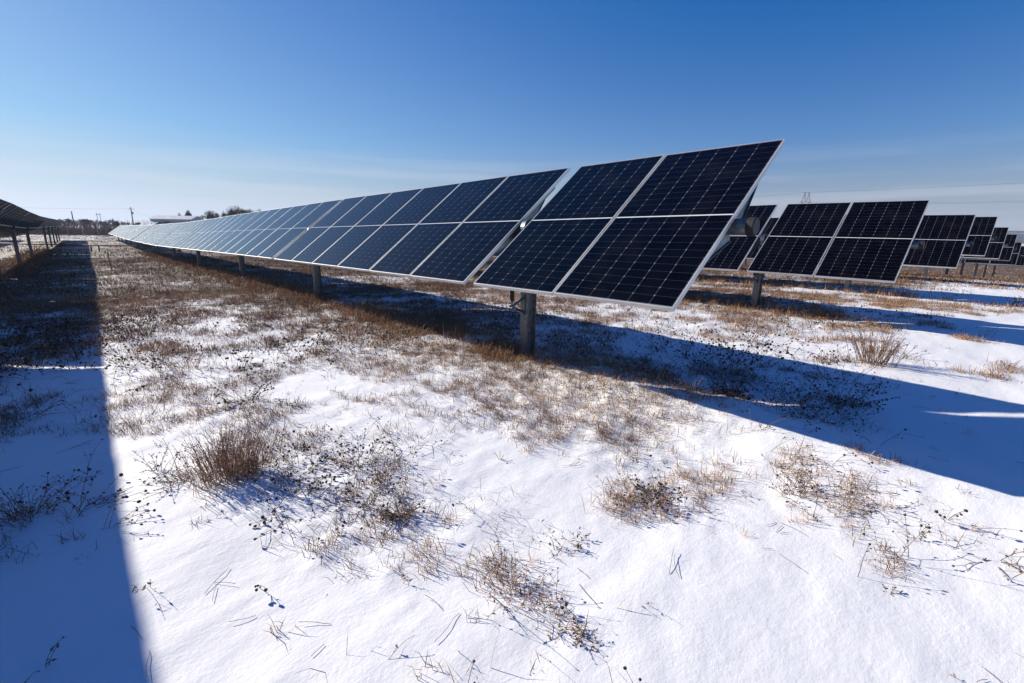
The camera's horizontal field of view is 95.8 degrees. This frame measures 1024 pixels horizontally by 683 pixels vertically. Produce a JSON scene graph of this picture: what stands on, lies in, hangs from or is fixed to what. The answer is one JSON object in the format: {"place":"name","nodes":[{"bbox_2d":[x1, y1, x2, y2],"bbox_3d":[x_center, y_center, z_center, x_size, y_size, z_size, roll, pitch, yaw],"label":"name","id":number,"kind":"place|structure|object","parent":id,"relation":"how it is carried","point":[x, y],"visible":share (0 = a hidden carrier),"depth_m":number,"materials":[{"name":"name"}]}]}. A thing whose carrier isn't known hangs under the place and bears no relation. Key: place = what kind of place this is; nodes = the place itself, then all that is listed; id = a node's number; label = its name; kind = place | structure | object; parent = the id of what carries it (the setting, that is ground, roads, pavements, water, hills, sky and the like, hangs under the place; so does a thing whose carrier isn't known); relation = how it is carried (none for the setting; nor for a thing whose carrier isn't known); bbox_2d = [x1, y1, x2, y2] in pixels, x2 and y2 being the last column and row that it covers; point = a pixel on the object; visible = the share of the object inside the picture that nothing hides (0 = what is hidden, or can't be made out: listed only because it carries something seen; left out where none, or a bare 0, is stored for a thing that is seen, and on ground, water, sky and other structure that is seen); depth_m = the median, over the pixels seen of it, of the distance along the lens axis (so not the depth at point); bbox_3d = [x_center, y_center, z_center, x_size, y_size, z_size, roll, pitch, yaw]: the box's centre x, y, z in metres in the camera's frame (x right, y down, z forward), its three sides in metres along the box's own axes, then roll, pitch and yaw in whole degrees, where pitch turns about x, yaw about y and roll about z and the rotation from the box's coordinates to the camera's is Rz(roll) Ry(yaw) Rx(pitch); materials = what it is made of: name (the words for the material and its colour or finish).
{"place":"outdoors","nodes":[
{"label":"outdoors","id":0,"kind":"place"},
{"bbox_2d":[0,224,1023,682],"bbox_3d":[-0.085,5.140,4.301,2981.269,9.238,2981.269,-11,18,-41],"label":"ground","id":1,"kind":"structure","parent":0,"point":[728,602],"depth_m":2.53,"materials":[{"name":"white snow"}]},
{"bbox_2d":[0,199,47,274],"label":"solar tracker","id":2,"kind":"object","parent":1,"relation":"on","point":[15,220],"visible":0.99,"depth_m":23.77,"materials":[{"name":"grey glass"}]},
{"bbox_2d":[0,390,76,432],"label":"dead weed","id":3,"kind":"object","parent":1,"relation":"on","point":[22,418],"visible":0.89,"depth_m":3.84,"materials":[{"name":"brown plant"}]},
{"bbox_2d":[0,470,86,529],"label":"dead weed","id":4,"kind":"object","parent":1,"relation":"on","point":[21,505],"visible":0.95,"depth_m":2.48,"materials":[{"name":"brown plant"}]},
{"bbox_2d":[23,218,64,248],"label":"solar tracker","id":5,"kind":"object","parent":1,"relation":"on","point":[48,224],"visible":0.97,"depth_m":48.58,"materials":[{"name":"grey glass"}]},
{"bbox_2d":[24,636,64,682],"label":"dead weed","id":6,"kind":"object","parent":1,"relation":"on","point":[57,646],"visible":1,"depth_m":1.65,"materials":[{"name":"brown plant"}]},
{"bbox_2d":[61,218,74,225],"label":"bare tree","id":7,"kind":"object","parent":1,"relation":"on","point":[68,221],"visible":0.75,"depth_m":152.05,"materials":[{"name":"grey plant"}]},
{"bbox_2d":[29,224,119,235],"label":"wire fence","id":8,"kind":"object","parent":1,"relation":"on","point":[82,230],"visible":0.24,"depth_m":96.78,"materials":[{"name":"metal"}]},
{"bbox_2d":[80,219,92,224],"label":"bare tree","id":9,"kind":"object","parent":1,"relation":"on","point":[85,222],"visible":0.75,"depth_m":150.38,"materials":[{"name":"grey plant"}]},
{"bbox_2d":[61,222,128,226],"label":"tree belt","id":10,"kind":"object","parent":1,"relation":"on","point":[93,223],"visible":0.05,"depth_m":385.93,"materials":[{"name":"plant"}]},
{"bbox_2d":[66,219,129,224],"bbox_3d":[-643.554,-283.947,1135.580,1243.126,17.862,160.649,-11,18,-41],"label":"tree belt","id":11,"kind":"object","parent":1,"relation":"on","point":[96,220],"visible":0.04,"depth_m":950.20,"materials":[{"name":"plant"}]},
{"bbox_2d":[65,468,149,510],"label":"coneflower stalks","id":12,"kind":"object","parent":1,"relation":"on","point":[120,475],"visible":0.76,"depth_m":2.67,"materials":[{"name":"brown plant"}]},
{"bbox_2d":[32,218,183,234],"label":"scrub","id":13,"kind":"object","parent":1,"relation":"on","point":[106,229],"visible":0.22,"depth_m":103.94,"materials":[{"name":"brown plant"}]},
{"bbox_2d":[100,488,155,529],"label":"dead weed","id":14,"kind":"object","parent":1,"relation":"on","point":[153,510],"visible":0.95,"depth_m":2.44,"materials":[{"name":"brown plant"}]},
{"bbox_2d":[108,225,151,248],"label":"solar tracker","id":15,"kind":"object","parent":1,"relation":"on","point":[128,232],"visible":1,"depth_m":51.27,"materials":[{"name":"white glass"}]},
{"bbox_2d":[60,302,209,351],"bbox_3d":[-5.370,-0.289,6.729,1.803,0.539,1.824,-11,18,-41],"label":"dead shrub","id":16,"kind":"object","parent":1,"relation":"on","point":[143,324],"visible":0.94,"depth_m":6.77,"materials":[{"name":"brown plant"}]},
{"bbox_2d":[107,398,179,426],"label":"dead weed","id":17,"kind":"object","parent":1,"relation":"on","point":[148,413],"visible":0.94,"depth_m":3.72,"materials":[{"name":"brown plant"}]},
{"bbox_2d":[130,220,160,224],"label":"annex","id":18,"kind":"object","parent":1,"relation":"on","point":[149,223],"visible":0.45,"depth_m":198.53,"materials":[{"name":"metal"}]},
{"bbox_2d":[132,443,168,471],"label":"dead weed","id":19,"kind":"object","parent":1,"relation":"on","point":[153,460],"visible":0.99,"depth_m":2.94,"materials":[{"name":"brown plant"}]},
{"bbox_2d":[140,453,208,498],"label":"dead weed","id":20,"kind":"object","parent":1,"relation":"on","point":[167,479],"visible":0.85,"depth_m":2.82,"materials":[{"name":"brown plant"}]},
{"bbox_2d":[163,360,186,393],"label":"dead weed","id":21,"kind":"object","parent":1,"relation":"on","point":[179,377],"visible":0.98,"depth_m":4.35,"materials":[{"name":"brown plant"}]},
{"bbox_2d":[149,215,203,223],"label":"metal shed","id":22,"kind":"structure","parent":1,"relation":"on","point":[170,218],"depth_m":200.50,"materials":[{"name":"white metal"}]},
{"bbox_2d":[145,342,209,377],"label":"dead weed","id":23,"kind":"object","parent":1,"relation":"on","point":[188,359],"visible":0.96,"depth_m":5.28,"materials":[{"name":"brown plant"}]},
{"bbox_2d":[206,210,212,218],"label":"spruce tree","id":24,"kind":"object","parent":1,"relation":"on","point":[209,216],"visible":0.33,"depth_m":220.09,"materials":[{"name":"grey plant"}]},
{"bbox_2d":[204,211,216,217],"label":"bare tree","id":25,"kind":"object","parent":1,"relation":"on","point":[210,213],"visible":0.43,"depth_m":224.45,"materials":[{"name":"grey plant"}]},
{"bbox_2d":[155,414,286,495],"bbox_3d":[-1.748,0.683,2.873,0.601,0.375,0.613,7,15,23],"label":"dead shrub","id":26,"kind":"object","parent":1,"relation":"on","point":[227,467],"visible":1,"depth_m":2.84,"materials":[{"name":"brown plant"}]},
{"bbox_2d":[227,205,244,213],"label":"bare tree","id":27,"kind":"object","parent":1,"relation":"on","point":[235,209],"visible":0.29,"depth_m":229.43,"materials":[{"name":"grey plant"}]},
{"bbox_2d":[210,374,273,407],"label":"dead weed","id":28,"kind":"object","parent":1,"relation":"on","point":[241,400],"visible":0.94,"depth_m":4.17,"materials":[{"name":"brown plant"}]},
{"bbox_2d":[235,428,354,510],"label":"coneflower stalks","id":29,"kind":"object","parent":1,"relation":"on","point":[284,458],"visible":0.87,"depth_m":3.00,"materials":[{"name":"brown plant"}]},
{"bbox_2d":[249,475,362,539],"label":"coneflower stalks","id":30,"kind":"object","parent":1,"relation":"on","point":[342,525],"visible":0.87,"depth_m":2.54,"materials":[{"name":"brown plant"}]},
{"bbox_2d":[295,436,416,485],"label":"coneflower stalks","id":31,"kind":"object","parent":1,"relation":"on","point":[296,480],"visible":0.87,"depth_m":3.03,"materials":[{"name":"brown plant"}]},
{"bbox_2d":[318,475,396,525],"bbox_3d":[-0.883,0.880,2.662,0.289,0.136,0.412,6,15,22],"label":"dead weed","id":32,"kind":"object","parent":1,"relation":"on","point":[352,519],"visible":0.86,"depth_m":2.69,"materials":[{"name":"brown plant"}]},
{"bbox_2d":[376,495,429,535],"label":"dead weed","id":33,"kind":"object","parent":1,"relation":"on","point":[403,514],"visible":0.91,"depth_m":2.53,"materials":[{"name":"brown plant"}]},
{"bbox_2d":[131,139,784,355],"bbox_3d":[-15.207,-4.709,22.099,1.718,3.342,50.929,-11,18,-41],"label":"solar tracker","id":34,"kind":"object","parent":1,"relation":"on","point":[653,232],"visible":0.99,"depth_m":5.10,"materials":[{"name":"black glass"}]},
{"bbox_2d":[0,266,1018,682],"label":"dead flower stalks","id":35,"kind":"object","parent":1,"relation":"on","point":[102,342],"visible":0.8,"depth_m":5.63,"materials":[{"name":"brown plant"}]},
{"bbox_2d":[0,273,1022,682],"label":"seed heads","id":36,"kind":"object","parent":35,"relation":"attached to","point":[52,345],"visible":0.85,"depth_m":5.81,"materials":[{"name":"brown plant"}]},
{"bbox_2d":[0,234,1023,682],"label":"dry grass","id":37,"kind":"structure","parent":1,"relation":"on","point":[274,286],"depth_m":7.21,"materials":[{"name":"plant"}]},
{"bbox_2d":[0,327,1023,682],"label":"fallen straws","id":38,"kind":"object","parent":1,"relation":"on","point":[432,483],"visible":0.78,"depth_m":2.80,"materials":[{"name":"beige plant"}]},
{"bbox_2d":[475,543,557,615],"bbox_3d":[0.004,1.039,1.984,0.341,0.170,0.345,-11,18,-41],"label":"dead weed","id":39,"kind":"object","parent":1,"relation":"on","point":[508,584],"visible":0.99,"depth_m":2.03,"materials":[{"name":"brown plant"}]},
{"bbox_2d":[528,520,560,547],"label":"dead weed","id":40,"kind":"object","parent":1,"relation":"on","point":[549,543],"visible":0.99,"depth_m":2.33,"materials":[{"name":"brown plant"}]},
{"bbox_2d":[530,624,565,674],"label":"dead weed","id":41,"kind":"object","parent":1,"relation":"on","point":[543,655],"visible":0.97,"depth_m":1.74,"materials":[{"name":"brown plant"}]},
{"bbox_2d":[536,585,581,642],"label":"grass tuft","id":42,"kind":"object","parent":1,"relation":"on","point":[551,607],"visible":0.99,"depth_m":1.87,"materials":[{"name":"brown plant"}]},
{"bbox_2d":[537,347,587,368],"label":"dead weed","id":43,"kind":"object","parent":1,"relation":"on","point":[550,361],"visible":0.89,"depth_m":5.29,"materials":[{"name":"brown plant"}]},
{"bbox_2d":[561,527,590,548],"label":"dead weed","id":44,"kind":"object","parent":1,"relation":"on","point":[578,546],"visible":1,"depth_m":2.38,"materials":[{"name":"brown plant"}]},
{"bbox_2d":[570,617,601,651],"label":"grass tuft","id":45,"kind":"object","parent":1,"relation":"on","point":[579,640],"visible":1,"depth_m":1.78,"materials":[{"name":"brown plant"}]},
{"bbox_2d":[588,349,664,377],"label":"dead weed","id":46,"kind":"object","parent":1,"relation":"on","point":[619,362],"visible":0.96,"depth_m":4.81,"materials":[{"name":"brown plant"}]},
{"bbox_2d":[597,473,669,506],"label":"dead weed","id":47,"kind":"object","parent":1,"relation":"on","point":[640,500],"visible":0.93,"depth_m":2.75,"materials":[{"name":"brown plant"}]},
{"bbox_2d":[625,350,684,374],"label":"dead weed","id":48,"kind":"object","parent":1,"relation":"on","point":[652,363],"visible":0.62,"depth_m":5.08,"materials":[{"name":"brown plant"}]},
{"bbox_2d":[623,469,687,517],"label":"dead weed","id":49,"kind":"object","parent":1,"relation":"on","point":[643,490],"visible":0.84,"depth_m":2.76,"materials":[{"name":"brown plant"}]},
{"bbox_2d":[492,200,929,307],"bbox_3d":[-10.206,-5.524,26.225,1.720,3.173,50.929,-11,18,-41],"label":"solar tracker","id":50,"kind":"object","parent":1,"relation":"on","point":[872,241],"visible":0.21,"depth_m":8.62,"materials":[{"name":"black glass"}]},
{"bbox_2d":[696,380,763,403],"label":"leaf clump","id":51,"kind":"object","parent":1,"relation":"on","point":[724,391],"visible":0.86,"depth_m":4.40,"materials":[{"name":"brown plant"}]},
{"bbox_2d":[699,329,783,377],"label":"coneflower stalks","id":52,"kind":"object","parent":1,"relation":"on","point":[744,360],"visible":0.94,"depth_m":5.23,"materials":[{"name":"brown plant"}]},
{"bbox_2d":[730,370,806,393],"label":"dead weed","id":53,"kind":"object","parent":1,"relation":"on","point":[741,384],"visible":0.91,"depth_m":4.77,"materials":[{"name":"brown plant"}]},
{"bbox_2d":[742,377,842,410],"bbox_3d":[2.610,0.493,4.365,0.493,0.204,0.769,-11,18,-41],"label":"dead weed","id":54,"kind":"object","parent":1,"relation":"on","point":[805,407],"visible":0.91,"depth_m":4.32,"materials":[{"name":"brown plant"}]},
{"bbox_2d":[766,457,822,499],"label":"dead weed","id":55,"kind":"object","parent":1,"relation":"on","point":[800,491],"visible":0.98,"depth_m":2.81,"materials":[{"name":"brown plant"}]},
{"bbox_2d":[747,391,857,425],"bbox_3d":[2.486,0.569,3.934,0.696,0.241,0.578,-1,14,-9],"label":"dead weed","id":56,"kind":"object","parent":1,"relation":"on","point":[838,412],"visible":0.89,"depth_m":3.87,"materials":[{"name":"brown plant"}]},
{"bbox_2d":[800,192,809,202],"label":"transmission tower","id":57,"kind":"structure","parent":1,"relation":"on","point":[805,197],"depth_m":400.03,"materials":[{"name":"metal"}]},
{"bbox_2d":[791,342,899,390],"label":"coneflower stalks","id":58,"kind":"object","parent":1,"relation":"on","point":[840,372],"visible":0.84,"depth_m":5.07,"materials":[{"name":"brown plant"}]},
{"bbox_2d":[792,362,899,414],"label":"coneflower stalks","id":59,"kind":"object","parent":1,"relation":"on","point":[857,404],"visible":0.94,"depth_m":4.30,"materials":[{"name":"brown plant"}]},
{"bbox_2d":[820,486,880,501],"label":"dead weed","id":60,"kind":"object","parent":1,"relation":"on","point":[856,491],"visible":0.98,"depth_m":2.68,"materials":[{"name":"brown plant"}]},
{"bbox_2d":[746,215,975,290],"bbox_3d":[-5.230,-6.379,30.387,1.719,3.234,50.929,-11,18,-41],"label":"solar tracker","id":61,"kind":"object","parent":1,"relation":"on","point":[944,237],"visible":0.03,"depth_m":12.30,"materials":[{"name":"black glass"}]},
{"bbox_2d":[745,259,1010,277],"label":"solar tracker","id":62,"kind":"object","parent":1,"relation":"on","point":[958,264],"visible":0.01,"depth_m":43.36,"materials":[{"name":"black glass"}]},
{"bbox_2d":[842,320,917,367],"bbox_3d":[4.517,0.033,5.696,0.668,0.539,0.688,3,14,9],"label":"dead shrub","id":63,"kind":"object","parent":1,"relation":"on","point":[872,354],"visible":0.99,"depth_m":5.71,"materials":[{"name":"brown plant"}]},
{"bbox_2d":[742,242,1021,275],"bbox_3d":[14.534,-9.072,47.261,1.722,3.577,50.905,-11,18,-41],"label":"solar tracker","id":64,"kind":"object","parent":1,"relation":"on","point":[1014,256],"visible":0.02,"depth_m":29.13,"materials":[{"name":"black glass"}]},
{"bbox_2d":[848,493,938,534],"bbox_3d":[2.134,0.934,2.567,0.325,0.104,0.390,-11,18,-41],"label":"dead weed","id":65,"kind":"object","parent":1,"relation":"on","point":[891,507],"visible":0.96,"depth_m":2.60,"materials":[{"name":"brown plant"}]},
{"bbox_2d":[897,217,997,277],"bbox_3d":[-0.315,-7.383,34.523,1.718,3.359,50.929,-11,18,-41],"label":"solar tracker","id":66,"kind":"object","parent":1,"relation":"on","point":[981,231],"visible":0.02,"depth_m":16.25,"materials":[{"name":"black glass"}]},
{"bbox_2d":[923,227,1008,276],"bbox_3d":[4.593,-8.040,38.745,1.724,3.347,50.905,-11,18,-41],"label":"solar tracker","id":67,"kind":"object","parent":1,"relation":"on","point":[994,249],"visible":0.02,"depth_m":20.44,"materials":[{"name":"black glass"}]},
{"bbox_2d":[945,234,1017,274],"bbox_3d":[9.542,-8.682,42.923,1.718,3.366,50.905,-11,18,-41],"label":"solar tracker","id":68,"kind":"object","parent":1,"relation":"on","point":[1007,251],"visible":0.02,"depth_m":24.62,"materials":[{"name":"black glass"}]},
{"bbox_2d":[948,539,1023,580],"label":"dead weed","id":69,"kind":"object","parent":1,"relation":"on","point":[1006,556],"visible":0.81,"depth_m":2.19,"materials":[{"name":"brown plant"}]},
{"bbox_2d":[958,263,1023,277],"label":"solar tracker","id":70,"kind":"object","parent":1,"relation":"on","point":[990,265],"visible":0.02,"depth_m":38.96,"materials":[{"name":"grey metal"}]},
{"bbox_2d":[961,246,1023,275],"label":"solar tracker","id":71,"kind":"object","parent":1,"relation":"on","point":[1020,261],"visible":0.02,"depth_m":33.24,"materials":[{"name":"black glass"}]},
{"bbox_2d":[0,0,1023,230],"label":"sky","id":72,"kind":"structure","parent":0,"point":[108,108],"materials":[{"name":"blue"}]},
{"bbox_2d":[882,583,902,594],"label":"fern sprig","id":73,"kind":"object","parent":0,"point":[884,587],"visible":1,"depth_m":2.07,"materials":[{"name":"brown plant"}]},
{"bbox_2d":[919,530,930,540],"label":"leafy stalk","id":74,"kind":"object","parent":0,"point":[921,536],"visible":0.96,"depth_m":2.38,"materials":[{"name":"grey plant"}]},
{"bbox_2d":[1007,231,1023,241],"bbox_3d":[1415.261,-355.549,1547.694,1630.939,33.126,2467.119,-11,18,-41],"label":"hills","id":75,"kind":"structure","parent":0,"point":[1020,236],"depth_m":1234.35,"materials":[{"name":"white snow"}]}
]}

